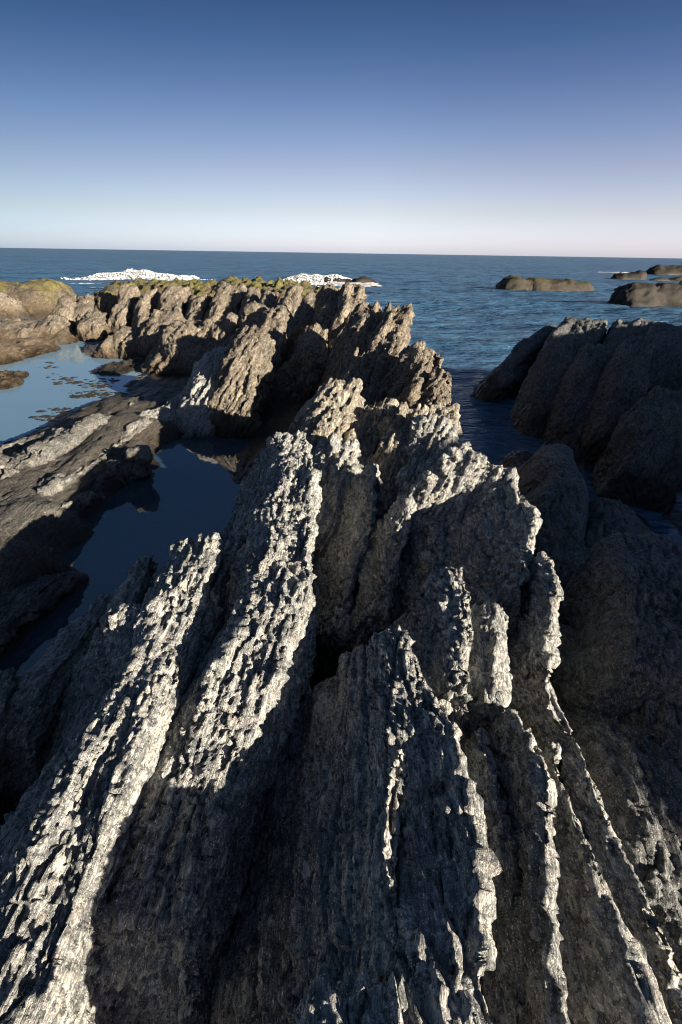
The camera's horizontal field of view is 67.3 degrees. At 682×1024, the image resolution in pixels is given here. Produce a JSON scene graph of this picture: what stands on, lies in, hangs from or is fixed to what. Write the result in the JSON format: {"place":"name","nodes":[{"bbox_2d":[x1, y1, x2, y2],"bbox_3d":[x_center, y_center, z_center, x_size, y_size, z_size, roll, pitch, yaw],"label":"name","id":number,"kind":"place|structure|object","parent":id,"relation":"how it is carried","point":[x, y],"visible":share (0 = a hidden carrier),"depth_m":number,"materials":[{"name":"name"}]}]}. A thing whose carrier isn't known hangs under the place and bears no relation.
{"place":"outdoors","nodes":[
{"label":"outdoors","id":0,"kind":"place"},
{"bbox_2d":[0,341,147,444],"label":"tide pool water","id":1,"kind":"structure","parent":0,"point":[37,390],"depth_m":9.94,"materials":[{"name":"liquid"}]},
{"bbox_2d":[29,362,119,422],"bbox_3d":[-5.233,-2.569,10.223,1.548,0.012,5.347,-12,29,-23],"label":"floating weed","id":2,"kind":"object","parent":1,"relation":"on","point":[92,393],"visible":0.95,"depth_m":9.57,"materials":[{"name":"brown"}]},
{"bbox_2d":[0,422,262,674],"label":"tide pool water","id":3,"kind":"structure","parent":0,"point":[189,488],"depth_m":5.09,"materials":[{"name":"liquid"}]},
{"bbox_2d":[0,248,681,547],"bbox_3d":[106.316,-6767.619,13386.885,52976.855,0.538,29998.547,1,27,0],"label":"sea water","id":4,"kind":"structure","parent":0,"point":[472,326],"depth_m":43.31,"materials":[{"name":"liquid"}]},
{"bbox_2d":[60,268,212,280],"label":"breaking wave","id":5,"kind":"object","parent":4,"relation":"on","point":[134,274],"visible":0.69,"depth_m":54.85,"materials":[{"name":"liquid"}]},
{"bbox_2d":[282,273,375,284],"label":"breaking wave","id":6,"kind":"object","parent":4,"relation":"on","point":[315,279],"visible":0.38,"depth_m":53.11,"materials":[{"name":"liquid"}]},
{"bbox_2d":[317,281,381,286],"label":"foam patch","id":7,"kind":"object","parent":4,"relation":"on","point":[369,284],"visible":0.56,"depth_m":49.49,"materials":[{"name":"liquid"}]},
{"bbox_2d":[323,276,376,282],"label":"rock islet","id":8,"kind":"object","parent":4,"relation":"in","point":[363,279],"visible":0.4,"depth_m":52.69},
{"bbox_2d":[495,275,593,291],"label":"rock islet","id":9,"kind":"object","parent":4,"relation":"in","point":[511,282],"visible":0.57,"depth_m":43.23,"materials":[{"name":"stone"}]},
{"bbox_2d":[610,270,646,279],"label":"rock islet","id":10,"kind":"object","parent":4,"relation":"in","point":[639,275],"visible":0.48,"depth_m":69.83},
{"bbox_2d":[607,281,681,306],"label":"rock islet","id":11,"kind":"object","parent":4,"relation":"in","point":[634,294],"visible":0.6,"depth_m":30.36,"materials":[{"name":"stone"}]},
{"bbox_2d":[646,265,681,274],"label":"rock islet","id":12,"kind":"object","parent":4,"relation":"in","point":[666,270],"visible":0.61,"depth_m":89.77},
{"bbox_2d":[648,276,681,280],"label":"rock islet","id":13,"kind":"object","parent":4,"relation":"in","point":[679,278],"visible":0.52,"depth_m":66.86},
{"bbox_2d":[0,335,681,691],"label":"ground","id":14,"kind":"structure","parent":0,"point":[41,535],"depth_m":5.51,"materials":[{"name":"stone"}]},
{"bbox_2d":[0,667,21,793],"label":"rock fin","id":15,"kind":"object","parent":14,"relation":"on","point":[9,677],"visible":0.01,"depth_m":2.33,"materials":[{"name":"stone"}]},
{"bbox_2d":[0,370,28,389],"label":"rock slab","id":16,"kind":"object","parent":14,"relation":"on","point":[10,379],"visible":0.85,"depth_m":10.14,"materials":[{"name":"stone"}]},
{"bbox_2d":[0,292,35,319],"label":"mossy rock","id":17,"kind":"object","parent":14,"relation":"on","point":[12,308],"visible":0.54,"depth_m":20.74,"materials":[{"name":"stone"}]},
{"bbox_2d":[0,317,46,340],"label":"rock slab","id":18,"kind":"object","parent":14,"relation":"on","point":[18,327],"visible":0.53,"depth_m":14.59,"materials":[{"name":"stone"}]},
{"bbox_2d":[0,336,60,364],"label":"rock slab","id":19,"kind":"object","parent":14,"relation":"on","point":[14,350],"visible":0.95,"depth_m":12.94,"materials":[{"name":"stone"}]},
{"bbox_2d":[0,278,76,319],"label":"mossy rock","id":20,"kind":"object","parent":14,"relation":"on","point":[39,298],"visible":0.56,"depth_m":21.41,"materials":[{"name":"stone"}]},
{"bbox_2d":[0,570,88,653],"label":"rock slab","id":21,"kind":"object","parent":14,"relation":"on","point":[23,604],"visible":0.56,"depth_m":3.69,"materials":[{"name":"stone"}]},
{"bbox_2d":[0,411,104,453],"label":"rock slab","id":22,"kind":"object","parent":14,"relation":"on","point":[21,442],"visible":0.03,"depth_m":6.45,"materials":[{"name":"stone"}]},
{"bbox_2d":[35,314,73,334],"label":"shore rock","id":23,"kind":"object","parent":14,"relation":"on","point":[52,324],"visible":0.45,"depth_m":14.91,"materials":[{"name":"stone"}]},
{"bbox_2d":[0,592,113,824],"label":"rock fin","id":24,"kind":"object","parent":14,"relation":"on","point":[33,706],"visible":0.15,"depth_m":2.41,"materials":[{"name":"stone"}]},
{"bbox_2d":[40,327,78,344],"bbox_3d":[-8.347,-5.109,14.941,1.580,0.471,1.661,1,27,0],"label":"rock slab","id":25,"kind":"object","parent":14,"relation":"on","point":[65,336],"visible":0.44,"depth_m":14.58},
{"bbox_2d":[48,296,77,330],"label":"shore rock","id":26,"kind":"object","parent":14,"relation":"on","point":[66,306],"visible":0.27,"depth_m":16.17,"materials":[{"name":"stone"}]},
{"bbox_2d":[0,402,133,479],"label":"rock slab","id":27,"kind":"object","parent":14,"relation":"on","point":[57,442],"visible":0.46,"depth_m":5.97,"materials":[{"name":"stone"}]},
{"bbox_2d":[61,489,104,508],"bbox_3d":[-2.986,0.387,4.560,0.738,0.603,2.743,4,27,6],"label":"rock slab","id":28,"kind":"object","parent":14,"relation":"on","point":[73,499],"visible":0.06,"depth_m":5.11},
{"bbox_2d":[74,294,95,331],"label":"shore rock","id":29,"kind":"object","parent":14,"relation":"on","point":[85,303],"visible":0.24,"depth_m":16.48,"materials":[{"name":"stone"}]},
{"bbox_2d":[37,601,141,900],"bbox_3d":[-1.321,1.488,2.306,1.250,1.845,1.467,-3,27,-7],"label":"rock fin","id":30,"kind":"object","parent":14,"relation":"on","point":[98,669],"visible":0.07,"depth_m":2.29,"materials":[{"name":"stone"}]},
{"bbox_2d":[75,310,111,341],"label":"shore rock","id":31,"kind":"object","parent":14,"relation":"on","point":[92,326],"visible":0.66,"depth_m":14.89,"materials":[{"name":"stone"}]},
{"bbox_2d":[35,415,152,496],"bbox_3d":[-3.162,-0.293,5.795,0.976,0.719,4.424,4,27,7],"label":"rock slab","id":32,"kind":"object","parent":14,"relation":"on","point":[54,483],"visible":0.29,"depth_m":5.62,"materials":[{"name":"stone"}]},
{"bbox_2d":[53,555,157,745],"bbox_3d":[-1.546,1.214,3.071,0.944,1.640,1.373,-3,27,-8],"label":"rock fin","id":33,"kind":"object","parent":14,"relation":"on","point":[133,588],"visible":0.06,"depth_m":2.92,"materials":[{"name":"stone"}]},
{"bbox_2d":[62,445,154,515],"bbox_3d":[-2.916,0.034,5.094,0.950,0.782,2.627,7,28,12],"label":"rock slab","id":34,"kind":"object","parent":14,"relation":"on","point":[133,464],"visible":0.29,"depth_m":5.77,"materials":[{"name":"stone"}]},
{"bbox_2d":[0,531,225,1023],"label":"rock fin","id":35,"kind":"object","parent":14,"relation":"on","point":[65,830],"visible":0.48,"depth_m":1.54,"materials":[{"name":"stone"}]},
{"bbox_2d":[91,325,139,359],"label":"shore rock","id":36,"kind":"object","parent":14,"relation":"on","point":[119,343],"visible":0.49,"depth_m":12.67,"materials":[{"name":"stone"}]},
{"bbox_2d":[90,357,145,375],"bbox_3d":[-4.837,-3.353,11.770,1.231,0.310,2.363,10,28,17],"label":"rock slab","id":37,"kind":"object","parent":14,"relation":"on","point":[118,368],"visible":0.52,"depth_m":11.32,"materials":[{"name":"stone"}]},
{"bbox_2d":[107,283,139,333],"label":"headland block","id":38,"kind":"structure","parent":14,"relation":"on","point":[120,313],"depth_m":15.36,"materials":[{"name":"stone"}]},
{"bbox_2d":[115,300,135,322],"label":"shore rock","id":39,"kind":"object","parent":14,"relation":"on","point":[133,307],"visible":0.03,"depth_m":15.74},
{"bbox_2d":[93,278,166,313],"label":"headland block","id":40,"kind":"structure","parent":14,"relation":"on","point":[105,298],"depth_m":16.78,"materials":[{"name":"stone"}]},
{"bbox_2d":[131,288,160,326],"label":"headland block","id":41,"kind":"structure","parent":14,"relation":"on","point":[146,304],"depth_m":14.98,"materials":[{"name":"stone"}]},
{"bbox_2d":[134,308,186,356],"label":"shore rock","id":42,"kind":"object","parent":14,"relation":"on","point":[153,325],"visible":0.43,"depth_m":12.70,"materials":[{"name":"stone"}]},
{"bbox_2d":[140,386,185,424],"bbox_3d":[-2.485,-1.781,8.331,1.135,0.736,3.437,8,28,15],"label":"rock slab","id":43,"kind":"object","parent":14,"relation":"on","point":[167,410],"visible":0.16,"depth_m":7.64,"materials":[{"name":"stone"}]},
{"bbox_2d":[139,278,197,296],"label":"headland block","id":44,"kind":"structure","parent":14,"relation":"on","point":[160,285],"depth_m":17.60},
{"bbox_2d":[137,324,205,375],"bbox_3d":[-3.747,-3.769,11.752,1.986,1.064,2.436,1,27,0],"label":"shore rock","id":45,"kind":"object","parent":14,"relation":"on","point":[183,355],"visible":0.6,"depth_m":11.10,"materials":[{"name":"stone"}]},
{"bbox_2d":[157,285,190,317],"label":"headland block","id":46,"kind":"structure","parent":14,"relation":"on","point":[174,297],"depth_m":14.73,"materials":[{"name":"stone"}]},
{"bbox_2d":[146,319,208,359],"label":"shore rock","id":47,"kind":"object","parent":14,"relation":"on","point":[202,332],"visible":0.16,"depth_m":11.76,"materials":[{"name":"stone"}]},
{"bbox_2d":[185,294,209,320],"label":"headland block","id":48,"kind":"structure","parent":14,"relation":"on","point":[198,307],"depth_m":14.11,"materials":[{"name":"stone"}]},
{"bbox_2d":[182,279,217,295],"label":"headland block","id":49,"kind":"structure","parent":14,"relation":"on","point":[199,288],"depth_m":16.92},
{"bbox_2d":[175,346,227,438],"bbox_3d":[-2.268,-1.926,8.061,1.125,1.123,2.158,1,27,0],"label":"rock pinnacle","id":50,"kind":"object","parent":14,"relation":"on","point":[193,413],"visible":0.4,"depth_m":7.60,"materials":[{"name":"stone"}]},
{"bbox_2d":[93,430,321,1023],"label":"rock fin","id":51,"kind":"object","parent":14,"relation":"on","point":[166,924],"visible":0.61,"depth_m":1.82,"materials":[{"name":"stone"}]},
{"bbox_2d":[185,533,245,690],"bbox_3d":[-0.944,0.992,2.741,0.722,1.173,1.788,1,27,0],"label":"rock fin","id":52,"kind":"object","parent":14,"relation":"on","point":[212,623],"visible":0.04,"depth_m":2.64,"materials":[{"name":"stone"}]},
{"bbox_2d":[193,312,239,351],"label":"shore rock","id":53,"kind":"object","parent":14,"relation":"on","point":[222,330],"visible":0.23,"depth_m":11.48,"materials":[{"name":"stone"}]},
{"bbox_2d":[203,281,246,318],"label":"headland block","id":54,"kind":"structure","parent":14,"relation":"on","point":[227,298],"depth_m":13.83,"materials":[{"name":"stone"}]},
{"bbox_2d":[207,275,266,302],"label":"headland block","id":55,"kind":"structure","parent":14,"relation":"on","point":[246,281],"depth_m":17.16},
{"bbox_2d":[207,324,275,439],"bbox_3d":[-1.703,-1.979,7.733,1.370,1.550,1.666,1,27,0],"label":"rock pinnacle","id":56,"kind":"object","parent":14,"relation":"on","point":[239,403],"visible":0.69,"depth_m":7.51,"materials":[{"name":"stone"}]},
{"bbox_2d":[238,286,260,316],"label":"headland block","id":57,"kind":"structure","parent":14,"relation":"on","point":[252,294],"depth_m":13.41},
{"bbox_2d":[236,300,268,328],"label":"shore rock","id":58,"kind":"object","parent":14,"relation":"on","point":[251,313],"visible":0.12,"depth_m":11.57,"materials":[{"name":"stone"}]},
{"bbox_2d":[257,289,278,307],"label":"headland block","id":59,"kind":"structure","parent":14,"relation":"on","point":[268,298],"depth_m":12.61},
{"bbox_2d":[257,305,289,373],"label":"rock pinnacle","id":60,"kind":"object","parent":14,"relation":"on","point":[277,319],"visible":0.18,"depth_m":9.20,"materials":[{"name":"stone"}]},
{"bbox_2d":[250,277,311,293],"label":"headland block","id":61,"kind":"structure","parent":14,"relation":"on","point":[272,285],"depth_m":16.09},
{"bbox_2d":[278,284,302,317],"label":"headland block","id":62,"kind":"structure","parent":14,"relation":"on","point":[291,300],"depth_m":11.77,"materials":[{"name":"stone"}]},
{"bbox_2d":[272,282,322,303],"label":"headland block","id":63,"kind":"structure","parent":14,"relation":"on","point":[306,289],"depth_m":13.79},
{"bbox_2d":[271,322,328,403],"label":"rock pinnacle","id":64,"kind":"object","parent":14,"relation":"on","point":[297,378],"visible":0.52,"depth_m":8.49,"materials":[{"name":"stone"}]},
{"bbox_2d":[284,291,316,361],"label":"rock pinnacle","id":65,"kind":"object","parent":14,"relation":"on","point":[300,320],"visible":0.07,"depth_m":10.09,"materials":[{"name":"stone"}]},
{"bbox_2d":[310,283,340,332],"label":"rock pinnacle","id":66,"kind":"object","parent":14,"relation":"on","point":[325,302],"visible":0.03,"depth_m":9.39,"materials":[{"name":"stone"}]},
{"bbox_2d":[288,378,366,452],"bbox_3d":[-0.366,-0.688,5.456,1.082,1.328,1.678,6,27,10],"label":"rock pinnacle","id":67,"kind":"object","parent":14,"relation":"on","point":[336,405],"visible":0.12,"depth_m":5.34,"materials":[{"name":"stone"}]},
{"bbox_2d":[311,433,363,552],"bbox_3d":[-0.228,-0.106,4.658,0.916,1.002,1.448,1,27,0],"label":"rock pinnacle","id":68,"kind":"object","parent":14,"relation":"on","point":[336,461],"visible":0.29,"depth_m":4.44,"materials":[{"name":"stone"}]},
{"bbox_2d":[319,282,366,382],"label":"rock pinnacle","id":69,"kind":"object","parent":14,"relation":"on","point":[351,297],"visible":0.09,"depth_m":8.91,"materials":[{"name":"stone"}]},
{"bbox_2d":[311,462,382,676],"bbox_3d":[-0.181,0.363,3.972,0.884,1.194,1.571,6,27,10],"label":"rock fin","id":70,"kind":"object","parent":14,"relation":"on","point":[347,548],"visible":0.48,"depth_m":3.72,"materials":[{"name":"stone"}]},
{"bbox_2d":[288,745,407,982],"bbox_3d":[-0.123,1.442,1.690,0.757,1.323,0.782,1,27,0],"label":"rock fin","id":71,"kind":"object","parent":14,"relation":"on","point":[369,901],"visible":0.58,"depth_m":1.38,"materials":[{"name":"stone"}]},
{"bbox_2d":[314,301,382,395],"bbox_3d":[0.051,-2.017,7.470,1.340,1.900,2.025,1,27,0],"label":"rock pinnacle","id":72,"kind":"object","parent":14,"relation":"on","point":[347,361],"visible":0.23,"depth_m":7.30,"materials":[{"name":"stone"}]},
{"bbox_2d":[209,625,501,1023],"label":"rock fin","id":73,"kind":"object","parent":14,"relation":"on","point":[366,708],"visible":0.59,"depth_m":1.59,"materials":[{"name":"stone"}]},
{"bbox_2d":[314,491,416,675],"bbox_3d":[0.066,0.505,3.711,0.828,1.199,1.057,8,28,14],"label":"rock fin","id":74,"kind":"object","parent":14,"relation":"on","point":[378,575],"visible":0.42,"depth_m":3.46,"materials":[{"name":"stone"}]},
{"bbox_2d":[342,397,398,469],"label":"rock pinnacle","id":75,"kind":"object","parent":14,"relation":"on","point":[363,431],"visible":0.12,"depth_m":5.38,"materials":[{"name":"stone"}]},
{"bbox_2d":[361,301,414,405],"bbox_3d":[0.385,-1.792,7.018,1.283,1.945,2.183,1,27,0],"label":"rock pinnacle","id":76,"kind":"object","parent":14,"relation":"on","point":[388,339],"visible":0.16,"depth_m":6.86,"materials":[{"name":"stone"}]},
{"bbox_2d":[291,961,492,1023],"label":"rock fin","id":77,"kind":"object","parent":14,"relation":"on","point":[362,997],"visible":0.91,"depth_m":1.06,"materials":[{"name":"stone"}]},
{"bbox_2d":[365,401,428,517],"bbox_3d":[0.426,-0.371,5.001,1.064,1.202,1.695,1,27,0],"label":"rock pinnacle","id":78,"kind":"object","parent":14,"relation":"on","point":[387,457],"visible":0.11,"depth_m":4.94,"materials":[{"name":"stone"}]},
{"bbox_2d":[378,340,436,398],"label":"rock pinnacle","id":79,"kind":"object","parent":14,"relation":"on","point":[390,387],"visible":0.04,"depth_m":6.22,"materials":[{"name":"stone"}]},
{"bbox_2d":[390,516,448,625],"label":"rock fin","id":80,"kind":"object","parent":14,"relation":"on","point":[421,559],"visible":0.11,"depth_m":3.46,"materials":[{"name":"stone"}]},
{"bbox_2d":[396,341,443,408],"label":"rock pinnacle","id":81,"kind":"object","parent":14,"relation":"on","point":[420,364],"visible":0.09,"depth_m":5.78,"materials":[{"name":"stone"}]},
{"bbox_2d":[393,411,459,501],"bbox_3d":[0.604,-0.281,4.838,0.944,1.191,1.272,5,27,9],"label":"rock pinnacle","id":82,"kind":"object","parent":14,"relation":"on","point":[430,440],"visible":0.18,"depth_m":4.70,"materials":[{"name":"stone"}]},
{"bbox_2d":[393,566,473,748],"bbox_3d":[-0.037,1.249,2.659,1.189,1.991,0.994,5,27,9],"label":"rock fin","id":83,"kind":"object","parent":14,"relation":"on","point":[435,619],"visible":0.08,"depth_m":2.17,"materials":[{"name":"stone"}]},
{"bbox_2d":[421,369,451,405],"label":"rock pinnacle","id":84,"kind":"object","parent":14,"relation":"on","point":[436,387],"visible":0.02,"depth_m":5.56,"materials":[{"name":"stone"}]},
{"bbox_2d":[428,402,461,438],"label":"rock pinnacle","id":85,"kind":"object","parent":14,"relation":"on","point":[450,412],"visible":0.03,"depth_m":5.21,"materials":[{"name":"stone"}]},
{"bbox_2d":[370,441,542,640],"bbox_3d":[0.206,0.743,3.492,2.001,2.176,1.557,1,27,0],"label":"rock fin","id":86,"kind":"object","parent":14,"relation":"on","point":[483,507],"visible":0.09,"depth_m":3.33,"materials":[{"name":"stone"}]},
{"bbox_2d":[463,601,512,736],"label":"rock fin","id":87,"kind":"object","parent":14,"relation":"on","point":[489,687],"visible":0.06,"depth_m":2.05,"materials":[{"name":"stone"}]},
{"bbox_2d":[461,727,528,1023],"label":"rock fin","id":88,"kind":"object","parent":14,"relation":"on","point":[501,1004],"visible":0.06,"depth_m":1.45,"materials":[{"name":"stone"}]},
{"bbox_2d":[470,324,556,402],"bbox_3d":[3.886,-3.419,11.794,2.833,1.708,1.552,-20,33,-35],"label":"dark rock","id":89,"kind":"object","parent":14,"relation":"on","point":[507,376],"visible":0.49,"depth_m":11.07,"materials":[{"name":"stone"}]},
{"bbox_2d":[500,449,533,468],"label":"boulder","id":90,"kind":"object","parent":14,"relation":"on","point":[516,458],"visible":0.16,"depth_m":7.07,"materials":[{"name":"stone"}]},
{"bbox_2d":[487,708,570,1023],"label":"rock fin","id":91,"kind":"object","parent":14,"relation":"on","point":[528,792],"visible":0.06,"depth_m":1.37,"materials":[{"name":"stone"}]},
{"bbox_2d":[507,551,563,686],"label":"rock fin","id":92,"kind":"object","parent":14,"relation":"on","point":[534,644],"visible":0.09,"depth_m":2.47,"materials":[{"name":"stone"}]},
{"bbox_2d":[509,336,574,438],"bbox_3d":[3.580,-2.207,9.216,0.966,1.754,1.771,8,28,14],"label":"dark rock","id":93,"kind":"object","parent":14,"relation":"on","point":[529,414],"visible":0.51,"depth_m":9.07,"materials":[{"name":"stone"}]},
{"bbox_2d":[517,443,588,588],"bbox_3d":[2.017,0.004,5.398,1.067,1.025,2.950,7,28,13],"label":"boulder","id":94,"kind":"object","parent":14,"relation":"on","point":[552,487],"visible":0.51,"depth_m":4.81,"materials":[{"name":"stone"}]},
{"bbox_2d":[538,426,594,471],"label":"dark rock","id":95,"kind":"object","parent":14,"relation":"on","point":[571,441],"visible":0.18,"depth_m":7.97,"materials":[{"name":"stone"}]},
{"bbox_2d":[540,317,607,360],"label":"dark rock","id":96,"kind":"object","parent":14,"relation":"on","point":[583,332],"visible":0.13,"depth_m":10.39,"materials":[{"name":"stone"}]},
{"bbox_2d":[541,343,615,443],"bbox_3d":[3.930,-1.854,8.538,1.074,1.739,1.623,9,28,16],"label":"dark rock","id":97,"kind":"object","parent":14,"relation":"on","point":[569,412],"visible":0.4,"depth_m":8.28,"materials":[{"name":"stone"}]},
{"bbox_2d":[492,664,681,1023],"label":"rock fin","id":98,"kind":"object","parent":14,"relation":"on","point":[534,703],"visible":0.06,"depth_m":1.57,"materials":[{"name":"stone"}]},
{"bbox_2d":[549,623,626,723],"bbox_3d":[1.264,1.240,2.860,0.755,0.702,2.105,5,27,7],"label":"dark rock","id":99,"kind":"object","parent":14,"relation":"on","point":[566,646],"visible":0.06,"depth_m":2.90,"materials":[{"name":"stone"}]},
{"bbox_2d":[541,740,671,1023],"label":"rock fin","id":100,"kind":"object","parent":14,"relation":"on","point":[609,974],"visible":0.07,"depth_m":1.31,"materials":[{"name":"stone"}]},
{"bbox_2d":[550,531,681,718],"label":"boulder","id":101,"kind":"object","parent":14,"relation":"on","point":[620,609],"visible":0.52,"depth_m":2.82,"materials":[{"name":"stone"}]},
{"bbox_2d":[584,497,649,555],"bbox_3d":[2.567,0.443,4.949,1.150,0.870,2.161,15,30,25],"label":"dark rock","id":102,"kind":"object","parent":14,"relation":"on","point":[607,516],"visible":0.1,"depth_m":4.92,"materials":[{"name":"stone"}]},
{"bbox_2d":[579,335,656,462],"bbox_3d":[4.133,-1.710,8.003,1.036,1.958,1.628,12,29,21],"label":"dark rock","id":103,"kind":"object","parent":14,"relation":"on","point":[621,389],"visible":0.48,"depth_m":7.65,"materials":[{"name":"stone"}]},
{"bbox_2d":[566,715,681,973],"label":"dark rock","id":104,"kind":"object","parent":14,"relation":"on","point":[635,775],"visible":0.38,"depth_m":1.98,"materials":[{"name":"stone"}]},
{"bbox_2d":[602,318,655,347],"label":"dark rock","id":105,"kind":"object","parent":14,"relation":"on","point":[619,331],"visible":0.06,"depth_m":9.86,"materials":[{"name":"stone"}]},
{"bbox_2d":[589,385,681,512],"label":"dark rock","id":106,"kind":"object","parent":14,"relation":"on","point":[638,462],"visible":0.89,"depth_m":6.47,"materials":[{"name":"stone"}]},
{"bbox_2d":[621,690,681,772],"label":"boulder","id":107,"kind":"object","parent":14,"relation":"on","point":[657,720],"visible":0.15,"depth_m":2.45,"materials":[{"name":"stone"}]},
{"bbox_2d":[645,322,681,395],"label":"dark rock","id":108,"kind":"object","parent":14,"relation":"on","point":[665,368],"visible":0.16,"depth_m":8.88,"materials":[{"name":"stone"}]},
{"bbox_2d":[0,0,681,257],"label":"sky","id":109,"kind":"structure","parent":0,"point":[436,127],"materials":[{"name":"blue"}]}
]}

